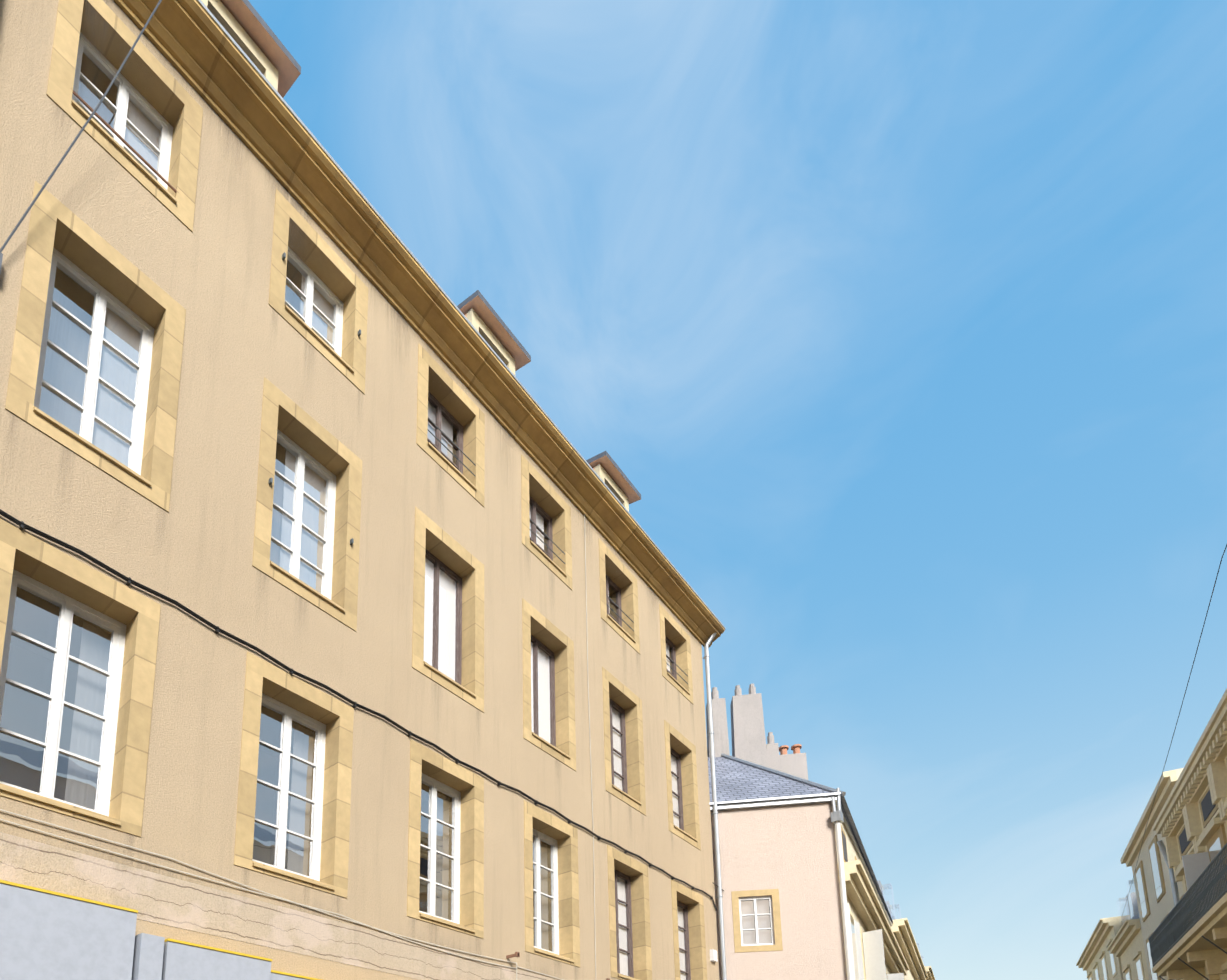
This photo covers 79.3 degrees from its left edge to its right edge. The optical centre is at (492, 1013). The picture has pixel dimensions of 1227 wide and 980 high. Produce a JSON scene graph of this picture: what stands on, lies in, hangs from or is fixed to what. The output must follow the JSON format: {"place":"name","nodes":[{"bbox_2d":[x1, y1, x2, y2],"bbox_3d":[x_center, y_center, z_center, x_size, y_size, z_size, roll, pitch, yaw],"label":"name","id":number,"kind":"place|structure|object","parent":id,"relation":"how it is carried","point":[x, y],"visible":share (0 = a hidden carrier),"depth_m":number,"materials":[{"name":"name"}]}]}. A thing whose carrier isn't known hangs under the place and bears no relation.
{"place":"outdoors","nodes":[
{"label":"outdoors","id":0,"kind":"place"},
{"bbox_2d":[2,0,698,979],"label":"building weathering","id":1,"kind":"object","parent":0,"point":[314,388],"visible":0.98,"depth_m":8.95,"materials":[{"name":"brown"}]},
{"bbox_2d":[201,0,640,510],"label":"dormers","id":2,"kind":"object","parent":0,"point":[243,23],"visible":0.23,"depth_m":9.62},
{"bbox_2d":[248,0,1226,979],"label":"sky","id":3,"kind":"structure","parent":0,"point":[897,328],"materials":[{"name":"blue"}]},
{"bbox_2d":[709,792,846,979],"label":"building wall","id":4,"kind":"structure","parent":0,"point":[782,915],"depth_m":16.40,"materials":[{"name":"paint"}]},
{"bbox_2d":[706,683,892,921],"bbox_3d":[6.615,-6.899,23.209,10.525,6.191,16.860,-8,-13,41],"label":"building roof","id":5,"kind":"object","parent":4,"relation":"on","point":[754,766],"visible":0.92,"depth_m":20.95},
{"bbox_2d":[831,788,908,979],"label":"building facade","id":6,"kind":"structure","parent":4,"relation":"attached to","point":[873,951],"depth_m":18.09,"materials":[{"name":"paint"}]},
{"label":"ground","id":7,"kind":"structure","parent":0,"visible":0},
{"bbox_2d":[0,0,718,979],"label":"building wall","id":8,"kind":"structure","parent":7,"relation":"on","point":[210,272],"depth_m":8.48,"materials":[{"name":"beige paint"}]},
{"bbox_2d":[0,880,322,979],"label":"shop sign","id":9,"kind":"object","parent":8,"relation":"attached to","point":[47,935],"visible":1,"depth_m":6.11,"materials":[{"name":"plastic"}]},
{"bbox_2d":[0,32,690,979],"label":"window frames","id":10,"kind":"structure","parent":8,"relation":"in","point":[56,702],"depth_m":8.44,"materials":[{"name":"white wood"}]},
{"bbox_2d":[0,49,686,979],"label":"window glass","id":11,"kind":"object","parent":10,"relation":"in","point":[66,333],"depth_m":7.69,"materials":[{"name":"clear glass"}]},
{"bbox_2d":[0,0,706,979],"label":"window surrounds","id":12,"kind":"object","parent":8,"relation":"attached to","point":[76,240],"visible":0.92,"depth_m":8.81,"materials":[{"name":"beige stone"}]},
{"bbox_2d":[0,0,726,979],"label":"cables","id":13,"kind":"object","parent":8,"relation":"attached to","point":[356,704],"visible":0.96,"depth_m":8.92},
{"bbox_2d":[113,0,725,646],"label":"roof cornice","id":14,"kind":"structure","parent":8,"relation":"attached to","point":[197,46],"depth_m":9.99,"materials":[{"name":"beige stone"}]},
{"bbox_2d":[712,544,1226,914],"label":"street wires","id":15,"kind":"object","parent":8,"relation":"attached to","point":[1180,708],"visible":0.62,"depth_m":14.22,"materials":[{"name":"rubber"}]},
{"bbox_2d":[877,880,934,979],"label":"street buildings","id":16,"kind":"structure","parent":7,"relation":"on","point":[908,945],"depth_m":29.76,"materials":[{"name":"paint"}]},
{"bbox_2d":[1076,880,1148,979],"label":"distant street buildings","id":17,"kind":"structure","parent":7,"relation":"on","point":[1114,949],"depth_m":36.34,"materials":[{"name":"paint"}]},
{"bbox_2d":[1120,689,1226,979],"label":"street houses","id":18,"kind":"structure","parent":7,"relation":"on","point":[1180,878],"depth_m":21.45,"materials":[{"name":"paint"}]}
]}

